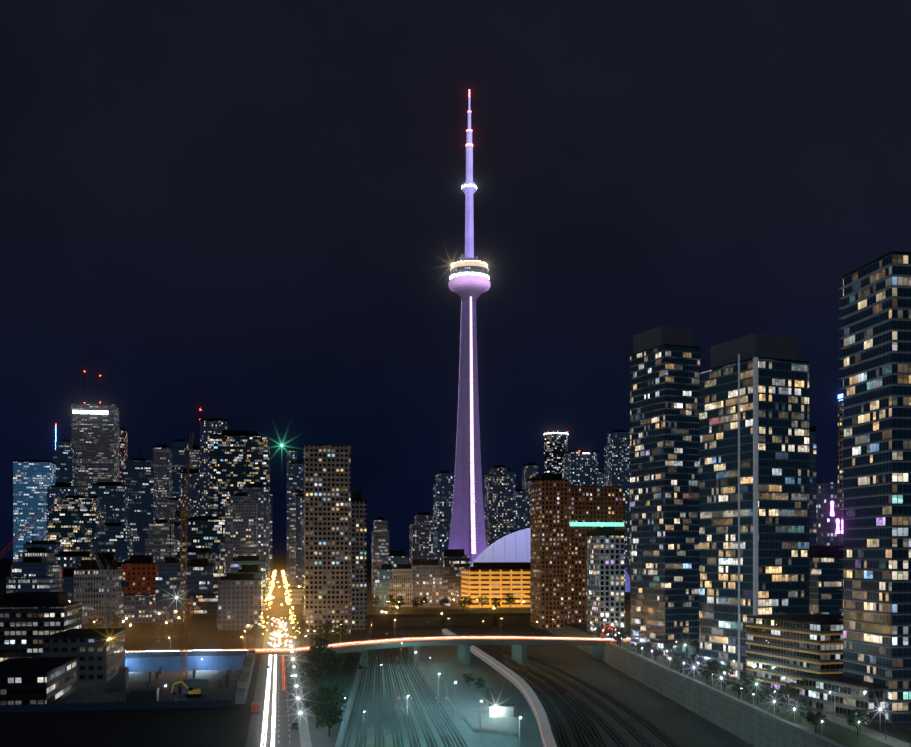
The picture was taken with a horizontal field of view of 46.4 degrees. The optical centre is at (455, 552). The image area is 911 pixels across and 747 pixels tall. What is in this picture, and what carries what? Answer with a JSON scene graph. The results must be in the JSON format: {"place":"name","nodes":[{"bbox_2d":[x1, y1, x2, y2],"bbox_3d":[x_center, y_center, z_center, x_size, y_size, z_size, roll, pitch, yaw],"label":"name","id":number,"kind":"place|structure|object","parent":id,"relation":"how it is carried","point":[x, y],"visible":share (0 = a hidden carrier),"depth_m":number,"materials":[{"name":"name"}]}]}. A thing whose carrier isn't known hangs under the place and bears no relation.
{"place":"outdoors","nodes":[
{"label":"outdoors","id":0,"kind":"place"},
{"bbox_2d":[125,619,311,746],"bbox_3d":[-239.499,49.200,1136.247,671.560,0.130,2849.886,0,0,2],"label":"road","id":1,"kind":"structure","parent":0,"point":[285,708],"depth_m":361.27,"materials":[{"name":"grey asphalt"}]},
{"bbox_2d":[128,629,145,651],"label":"tree","id":2,"kind":"object","parent":1,"relation":"on","point":[136,640],"depth_m":514.20,"materials":[{"name":"green plant"}]},
{"bbox_2d":[150,621,179,649],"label":"tree","id":3,"kind":"object","parent":1,"relation":"on","point":[162,632],"depth_m":514.27,"materials":[{"name":"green plant"}]},
{"bbox_2d":[261,655,284,746],"bbox_3d":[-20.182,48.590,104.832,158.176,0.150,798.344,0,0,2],"label":"light trails","id":4,"kind":"object","parent":1,"relation":"on","point":[268,702],"visible":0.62,"depth_m":340.16,"materials":[{"name":"white"}]},
{"bbox_2d":[259,570,297,646],"bbox_3d":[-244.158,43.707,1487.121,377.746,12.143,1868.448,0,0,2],"label":"lights","id":5,"kind":"object","parent":1,"relation":"on","point":[283,572],"depth_m":762.42},
{"bbox_2d":[0,558,629,746],"bbox_3d":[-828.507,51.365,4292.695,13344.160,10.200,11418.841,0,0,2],"label":"ground","id":6,"kind":"structure","parent":0,"point":[208,727],"depth_m":327.42,"materials":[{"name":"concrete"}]},
{"bbox_2d":[6,524,59,592],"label":"building","id":7,"kind":"structure","parent":6,"relation":"on","point":[30,574],"depth_m":756.90,"materials":[{"name":"blue"}]},
{"bbox_2d":[13,460,55,561],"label":"skyscraper","id":8,"kind":"structure","parent":6,"relation":"on","point":[33,480],"depth_m":1717.17,"materials":[{"name":"blue glass"}]},
{"bbox_2d":[11,547,60,591],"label":"building","id":9,"kind":"structure","parent":6,"relation":"on","point":[46,556],"depth_m":773.62,"materials":[{"name":"grey"}]},
{"bbox_2d":[0,657,76,704],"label":"building block","id":10,"kind":"structure","parent":6,"relation":"on","point":[47,680],"depth_m":339.59,"materials":[{"name":"grey concrete"}]},
{"bbox_2d":[0,592,81,661],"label":"office building","id":11,"kind":"structure","parent":6,"relation":"on","point":[29,621],"depth_m":434.23,"materials":[{"name":"grey"}]},
{"bbox_2d":[23,541,63,553],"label":"building","id":12,"kind":"structure","parent":6,"relation":"on","point":[52,546],"depth_m":1214.17,"materials":[{"name":"grey"}]},
{"bbox_2d":[47,482,78,540],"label":"building","id":13,"kind":"structure","parent":6,"relation":"on","point":[59,489],"depth_m":1513.58,"materials":[{"name":"blue"}]},
{"bbox_2d":[53,439,76,486],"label":"building","id":14,"kind":"structure","parent":6,"relation":"on","point":[64,456],"depth_m":1768.65,"materials":[{"name":"blue glass"}]},
{"bbox_2d":[63,568,76,601],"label":"building","id":15,"kind":"structure","parent":6,"relation":"on","point":[68,580],"depth_m":902.49,"materials":[{"name":"blue"}]},
{"bbox_2d":[49,495,100,555],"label":"building","id":16,"kind":"structure","parent":6,"relation":"on","point":[65,529],"depth_m":1313.15,"materials":[{"name":"grey glass"}]},
{"bbox_2d":[55,551,95,567],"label":"building","id":17,"kind":"structure","parent":6,"relation":"on","point":[68,559],"depth_m":959.40,"materials":[{"name":"blue"}]},
{"bbox_2d":[42,628,125,682],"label":"building block","id":18,"kind":"structure","parent":6,"relation":"on","point":[99,653],"depth_m":403.85,"materials":[{"name":"grey concrete"}]},
{"bbox_2d":[71,404,118,497],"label":"skyscraper","id":19,"kind":"structure","parent":6,"relation":"on","point":[95,434],"depth_m":1816.68,"materials":[{"name":"grey"}]},
{"bbox_2d":[73,560,123,628],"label":"building","id":20,"kind":"structure","parent":6,"relation":"on","point":[87,574],"depth_m":684.31,"materials":[{"name":"grey concrete"}]},
{"bbox_2d":[88,482,128,525],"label":"building","id":21,"kind":"structure","parent":6,"relation":"on","point":[115,494],"depth_m":1463.97,"materials":[{"name":"blue"}]},
{"bbox_2d":[92,504,132,561],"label":"building","id":22,"kind":"structure","parent":6,"relation":"on","point":[118,541],"depth_m":1161.35,"materials":[{"name":"blue"}]},
{"bbox_2d":[100,610,126,627],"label":"tree","id":23,"kind":"object","parent":6,"relation":"on","point":[116,621],"depth_m":607.31,"materials":[{"name":"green plant"}]},
{"bbox_2d":[119,428,127,484],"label":"skyscraper","id":24,"kind":"structure","parent":6,"relation":"on","point":[123,445],"depth_m":1896.54,"materials":[{"name":"brown"}]},
{"bbox_2d":[124,594,154,622],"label":"building","id":25,"kind":"structure","parent":6,"relation":"on","point":[139,608],"depth_m":744.95,"materials":[{"name":"grey concrete"}]},
{"bbox_2d":[122,447,157,554],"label":"building","id":26,"kind":"structure","parent":6,"relation":"on","point":[139,477],"depth_m":1512.35,"materials":[{"name":"grey"}]},
{"bbox_2d":[121,555,158,617],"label":"building","id":27,"kind":"structure","parent":6,"relation":"on","point":[140,573],"depth_m":754.21,"materials":[{"name":"brick"}]},
{"bbox_2d":[140,622,160,649],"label":"tree","id":28,"kind":"object","parent":6,"relation":"on","point":[150,637],"depth_m":525.57,"materials":[{"name":"green plant"}]},
{"bbox_2d":[145,519,176,561],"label":"building","id":29,"kind":"structure","parent":6,"relation":"on","point":[157,544],"depth_m":1108.82,"materials":[{"name":"grey"}]},
{"bbox_2d":[153,444,171,522],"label":"building","id":30,"kind":"structure","parent":6,"relation":"on","point":[162,457],"depth_m":1611.90,"materials":[{"name":"grey"}]},
{"bbox_2d":[155,521,184,623],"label":"building","id":31,"kind":"structure","parent":6,"relation":"on","point":[167,590],"depth_m":738.42,"materials":[{"name":"grey"}]},
{"bbox_2d":[169,497,178,522],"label":"building","id":32,"kind":"structure","parent":6,"relation":"on","point":[173,504],"depth_m":1616.74,"materials":[{"name":"grey"}]},
{"bbox_2d":[168,439,190,496],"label":"building","id":33,"kind":"structure","parent":6,"relation":"on","point":[180,448],"depth_m":1660.49,"materials":[{"name":"blue glass"}]},
{"bbox_2d":[171,680,201,697],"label":"excavator","id":34,"kind":"object","parent":6,"relation":"on","point":[192,693],"visible":1,"depth_m":361.41,"materials":[{"name":"yellow metal"}]},
{"bbox_2d":[179,469,199,521],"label":"building","id":35,"kind":"structure","parent":6,"relation":"on","point":[193,478],"depth_m":1576.10,"materials":[{"name":"blue"}]},
{"bbox_2d":[190,445,199,472],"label":"building","id":36,"kind":"structure","parent":6,"relation":"on","point":[195,459],"depth_m":1609.96,"materials":[{"name":"grey"}]},
{"bbox_2d":[187,559,213,594],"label":"building","id":37,"kind":"structure","parent":6,"relation":"on","point":[200,575],"depth_m":846.26,"materials":[{"name":"blue"}]},
{"bbox_2d":[175,535,225,592],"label":"building","id":38,"kind":"structure","parent":6,"relation":"on","point":[216,562],"depth_m":857.26,"materials":[{"name":"grey"}]},
{"bbox_2d":[188,593,217,613],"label":"building","id":39,"kind":"structure","parent":6,"relation":"on","point":[205,603],"depth_m":801.50,"materials":[{"name":"brown"}]},
{"bbox_2d":[183,516,224,559],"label":"building","id":40,"kind":"structure","parent":6,"relation":"on","point":[209,531],"depth_m":1056.05,"materials":[{"name":"grey"}]},
{"bbox_2d":[200,418,227,515],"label":"building","id":41,"kind":"structure","parent":6,"relation":"on","point":[210,426],"depth_m":1456.56,"materials":[{"name":"grey"}]},
{"bbox_2d":[209,430,269,591],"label":"building","id":42,"kind":"structure","parent":6,"relation":"on","point":[239,460],"depth_m":1254.15,"materials":[{"name":"grey"}]},
{"bbox_2d":[218,573,261,629],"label":"building","id":43,"kind":"structure","parent":6,"relation":"on","point":[239,601],"depth_m":677.65,"materials":[{"name":"grey concrete"}]},
{"bbox_2d":[225,492,257,572],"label":"building","id":44,"kind":"structure","parent":6,"relation":"on","point":[240,523],"depth_m":1004.35,"materials":[{"name":"grey"}]},
{"bbox_2d":[230,556,265,606],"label":"building","id":45,"kind":"structure","parent":6,"relation":"on","point":[237,563],"depth_m":900.95,"materials":[{"name":"teal glass"}]},
{"bbox_2d":[237,564,262,578],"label":"building","id":46,"kind":"structure","parent":6,"relation":"on","point":[249,568],"depth_m":704.14,"materials":[{"name":"grey glass"}]},
{"bbox_2d":[242,483,268,594],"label":"building","id":47,"kind":"structure","parent":6,"relation":"on","point":[258,494],"depth_m":1154.07,"materials":[{"name":"grey"}]},
{"bbox_2d":[287,460,303,584],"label":"building","id":48,"kind":"structure","parent":6,"relation":"on","point":[295,475],"depth_m":1506.85,"materials":[{"name":"grey"}]},
{"bbox_2d":[289,490,303,585],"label":"building","id":49,"kind":"structure","parent":6,"relation":"on","point":[291,543],"depth_m":1453.95,"materials":[{"name":"grey"}]},
{"bbox_2d":[291,587,303,603],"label":"building","id":50,"kind":"structure","parent":6,"relation":"on","point":[297,593],"depth_m":949.32,"materials":[{"name":"grey concrete"}]},
{"bbox_2d":[295,493,303,586],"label":"building","id":51,"kind":"structure","parent":6,"relation":"on","point":[299,504],"depth_m":1404.07,"materials":[{"name":"blue"}]},
{"bbox_2d":[301,643,323,668],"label":"tree","id":52,"kind":"object","parent":6,"relation":"on","point":[314,656],"visible":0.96,"depth_m":440.15,"materials":[{"name":"green plant"}]},
{"bbox_2d":[299,685,332,727],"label":"tree","id":53,"kind":"object","parent":6,"relation":"on","point":[313,704],"visible":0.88,"depth_m":297.56,"materials":[{"name":"green plant"}]},
{"bbox_2d":[305,665,327,690],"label":"tree","id":54,"kind":"object","parent":6,"relation":"on","point":[317,677],"depth_m":374.14,"materials":[{"name":"green plant"}]},
{"bbox_2d":[303,444,350,634],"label":"condo building","id":55,"kind":"structure","parent":6,"relation":"on","point":[326,532],"depth_m":640.65,"materials":[{"name":"grey"}]},
{"bbox_2d":[314,705,345,736],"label":"tree","id":56,"kind":"object","parent":6,"relation":"on","point":[332,719],"visible":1,"depth_m":283.40,"materials":[{"name":"green plant"}]},
{"bbox_2d":[319,648,342,671],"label":"tree","id":57,"kind":"object","parent":6,"relation":"on","point":[326,657],"visible":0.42,"depth_m":401.78,"materials":[{"name":"green plant"}]},
{"bbox_2d":[320,670,343,691],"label":"tree","id":58,"kind":"object","parent":6,"relation":"on","point":[333,673],"depth_m":352.85,"materials":[{"name":"green plant"}]},
{"bbox_2d":[320,686,348,710],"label":"tree","id":59,"kind":"object","parent":6,"relation":"on","point":[333,699],"visible":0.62,"depth_m":308.23,"materials":[{"name":"green plant"}]},
{"bbox_2d":[350,491,366,629],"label":"condo wing","id":60,"kind":"structure","parent":6,"relation":"on","point":[357,562],"depth_m":680.35,"materials":[{"name":"concrete"}]},
{"bbox_2d":[371,517,388,592],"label":"building","id":61,"kind":"structure","parent":6,"relation":"on","point":[379,542],"depth_m":1201.82,"materials":[{"name":"grey"}]},
{"bbox_2d":[373,565,392,606],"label":"building","id":62,"kind":"structure","parent":6,"relation":"on","point":[381,585],"depth_m":899.46,"materials":[{"name":"teal glass"}]},
{"bbox_2d":[385,551,407,567],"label":"building","id":63,"kind":"structure","parent":6,"relation":"on","point":[394,558],"depth_m":1101.23,"materials":[{"name":"grey"}]},
{"bbox_2d":[389,564,411,606],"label":"building","id":64,"kind":"structure","parent":6,"relation":"on","point":[400,582],"depth_m":900.48,"materials":[{"name":"grey concrete"}]},
{"bbox_2d":[409,512,432,563],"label":"building","id":65,"kind":"structure","parent":6,"relation":"on","point":[421,537],"depth_m":1349.98,"materials":[{"name":"grey"}]},
{"bbox_2d":[411,559,442,606],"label":"building","id":66,"kind":"structure","parent":6,"relation":"on","point":[427,577],"depth_m":899.70,"materials":[{"name":"grey"}]},
{"bbox_2d":[433,470,453,563],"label":"building","id":67,"kind":"structure","parent":6,"relation":"on","point":[443,488],"depth_m":1299.27,"materials":[{"name":"blue"}]},
{"bbox_2d":[439,549,469,601],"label":"building","id":68,"kind":"structure","parent":6,"relation":"on","point":[453,562],"depth_m":998.59,"materials":[{"name":"grey"}]},
{"bbox_2d":[448,89,490,563],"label":"communications tower","id":69,"kind":"structure","parent":6,"relation":"on","point":[469,283],"depth_m":1150.38,"materials":[{"name":"purple concrete"}]},
{"bbox_2d":[461,562,529,607],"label":"lit building","id":70,"kind":"structure","parent":6,"relation":"on","point":[490,580],"depth_m":897.64,"materials":[{"name":"orange concrete"}]},
{"bbox_2d":[484,465,512,546],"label":"building","id":71,"kind":"structure","parent":6,"relation":"on","point":[498,499],"depth_m":1497.69,"materials":[{"name":"blue"}]},
{"bbox_2d":[513,489,529,529],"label":"building","id":72,"kind":"structure","parent":6,"relation":"on","point":[521,512],"depth_m":1496.89,"materials":[{"name":"blue"}]},
{"bbox_2d":[522,462,537,490],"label":"infill building","id":73,"kind":"structure","parent":6,"relation":"on","point":[529,470],"depth_m":1686.67,"materials":[{"name":"grey"}]},
{"bbox_2d":[469,528,629,603],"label":"stadium dome","id":74,"kind":"structure","parent":6,"relation":"on","point":[513,547],"depth_m":966.95,"materials":[{"name":"purple"}]},
{"bbox_2d":[544,431,567,478],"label":"building","id":75,"kind":"structure","parent":6,"relation":"on","point":[555,445],"depth_m":1696.98,"materials":[{"name":"glass"}]},
{"bbox_2d":[564,449,597,485],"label":"building","id":76,"kind":"structure","parent":6,"relation":"on","point":[575,467],"depth_m":1643.75,"materials":[{"name":"blue glass"}]},
{"bbox_2d":[604,430,629,576],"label":"building","id":77,"kind":"structure","parent":6,"relation":"on","point":[617,460],"depth_m":1493.38,"materials":[{"name":"blue"}]},
{"bbox_2d":[0,0,910,557],"label":"sky","id":78,"kind":"structure","parent":0,"point":[249,214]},
{"bbox_2d":[348,625,754,746],"bbox_3d":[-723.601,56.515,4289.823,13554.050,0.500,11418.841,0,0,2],"label":"ground","id":79,"kind":"structure","parent":0,"point":[679,725],"depth_m":401.56,"materials":[{"name":"gravel"}]},
{"bbox_2d":[0,649,254,712],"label":"construction site","id":80,"kind":"object","parent":79,"relation":"on","point":[221,679],"visible":0.38,"depth_m":431.66,"materials":[{"name":"concrete"}]},
{"bbox_2d":[75,515,127,627],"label":"tower crane","id":81,"kind":"object","parent":80,"relation":"on","point":[109,582],"visible":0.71,"depth_m":460.29,"materials":[{"name":"grey"}]},
{"bbox_2d":[175,432,193,685],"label":"tower crane","id":82,"kind":"object","parent":80,"relation":"on","point":[179,513],"visible":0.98,"depth_m":438.89,"materials":[{"name":"orange"}]},
{"bbox_2d":[366,612,529,627],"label":"bridge","id":83,"kind":"structure","parent":79,"relation":"on","point":[496,616],"depth_m":796.67,"materials":[{"name":"concrete"}]},
{"bbox_2d":[296,635,610,666],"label":"bridge","id":84,"kind":"structure","parent":79,"relation":"on","point":[519,648],"depth_m":535.93,"materials":[{"name":"concrete"}]},
{"bbox_2d":[138,636,629,651],"bbox_3d":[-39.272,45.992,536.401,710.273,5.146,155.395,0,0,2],"label":"light trails","id":85,"kind":"object","parent":84,"relation":"on","point":[412,639],"visible":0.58,"depth_m":541.01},
{"bbox_2d":[442,667,517,736],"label":"yard island","id":86,"kind":"structure","parent":79,"relation":"on","point":[470,708],"depth_m":392.99,"materials":[{"name":"concrete"}]},
{"bbox_2d":[489,704,514,716],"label":"yard shed","id":87,"kind":"structure","parent":86,"relation":"on","point":[503,710],"depth_m":355.98,"materials":[{"name":"concrete"}]},
{"bbox_2d":[341,634,678,746],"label":"rail ballast","id":88,"kind":"structure","parent":79,"relation":"on","point":[379,740],"depth_m":382.71,"materials":[{"name":"grey gravel"}]},
{"bbox_2d":[442,629,556,746],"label":"road","id":89,"kind":"structure","parent":88,"relation":"on","point":[531,697],"depth_m":407.54,"materials":[{"name":"grey asphalt"}]},
{"bbox_2d":[345,633,676,746],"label":"rails","id":90,"kind":"object","parent":88,"relation":"on","point":[525,680],"visible":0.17,"depth_m":404.86,"materials":[{"name":"silver metal"}]},
{"bbox_2d":[242,600,885,746],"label":"street lights","id":91,"kind":"object","parent":79,"relation":"on","point":[295,658],"visible":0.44,"depth_m":385.21},
{"bbox_2d":[546,612,910,746],"bbox_3d":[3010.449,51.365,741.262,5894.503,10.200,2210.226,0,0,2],"label":"retaining wall","id":92,"kind":"structure","parent":0,"point":[753,728],"depth_m":348.93,"materials":[{"name":"concrete"}]},
{"bbox_2d":[530,473,568,628],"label":"high-rise building","id":93,"kind":"structure","parent":92,"relation":"on","point":[549,547],"depth_m":687.40,"materials":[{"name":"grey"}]},
{"bbox_2d":[569,486,624,623],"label":"high-rise building","id":94,"kind":"structure","parent":92,"relation":"on","point":[592,508],"depth_m":694.65,"materials":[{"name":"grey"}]},
{"bbox_2d":[587,527,624,633],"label":"grey building","id":95,"kind":"structure","parent":92,"relation":"on","point":[605,573],"depth_m":606.66,"materials":[{"name":"grey"}]},
{"bbox_2d":[630,325,701,648],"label":"skyscraper","id":96,"kind":"structure","parent":92,"relation":"on","point":[665,365],"depth_m":491.70,"materials":[{"name":"grey glass"}]},
{"bbox_2d":[651,640,698,661],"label":"low building","id":97,"kind":"structure","parent":92,"relation":"on","point":[681,648],"depth_m":465.68,"materials":[{"name":"grey"}]},
{"bbox_2d":[699,333,809,678],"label":"skyscraper","id":98,"kind":"structure","parent":92,"relation":"on","point":[754,474],"depth_m":388.19,"materials":[{"name":"grey"}]},
{"bbox_2d":[766,689,787,712],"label":"tree","id":99,"kind":"object","parent":92,"relation":"on","point":[780,699],"visible":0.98,"depth_m":305.47,"materials":[{"name":"green plant"}]},
{"bbox_2d":[745,614,842,696],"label":"lowrise building","id":100,"kind":"structure","parent":92,"relation":"on","point":[793,648],"depth_m":346.67,"materials":[{"name":"grey concrete"}]},
{"bbox_2d":[790,698,811,722],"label":"tree","id":101,"kind":"object","parent":92,"relation":"on","point":[800,708],"visible":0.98,"depth_m":287.00,"materials":[{"name":"green plant"}]},
{"bbox_2d":[809,426,816,545],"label":"building","id":102,"kind":"structure","parent":92,"relation":"on","point":[812,485],"depth_m":557.08,"materials":[{"name":"grey"}]},
{"bbox_2d":[805,711,830,732],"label":"tree","id":103,"kind":"object","parent":92,"relation":"on","point":[814,719],"visible":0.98,"depth_m":271.25,"materials":[{"name":"green plant"}]},
{"bbox_2d":[809,545,842,614],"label":"building","id":104,"kind":"structure","parent":92,"relation":"on","point":[825,576],"depth_m":511.39,"materials":[{"name":"grey"}]},
{"bbox_2d":[816,482,837,545],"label":"skyscraper","id":105,"kind":"structure","parent":92,"relation":"on","point":[826,524],"depth_m":688.65,"materials":[{"name":"grey"}]},
{"bbox_2d":[838,394,842,545],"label":"skyscraper","id":106,"kind":"structure","parent":92,"relation":"on","point":[840,466],"depth_m":655.77,"materials":[{"name":"grey"}]},
{"bbox_2d":[802,673,887,723],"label":"lowrise building","id":107,"kind":"structure","parent":92,"relation":"on","point":[848,696],"depth_m":298.49,"materials":[{"name":"grey concrete"}]},
{"bbox_2d":[845,708,869,735],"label":"tree","id":108,"kind":"object","parent":92,"relation":"on","point":[853,721],"visible":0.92,"depth_m":266.09,"materials":[{"name":"green plant"}]},
{"bbox_2d":[839,251,910,723],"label":"skyscraper","id":109,"kind":"structure","parent":92,"relation":"on","point":[876,449],"depth_m":293.37,"materials":[{"name":"grey"}]},
{"bbox_2d":[564,623,910,746],"bbox_3d":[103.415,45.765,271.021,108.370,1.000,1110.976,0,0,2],"label":"promenade street","id":110,"kind":"structure","parent":0,"point":[842,735],"depth_m":299.00,"materials":[{"name":"concrete"}]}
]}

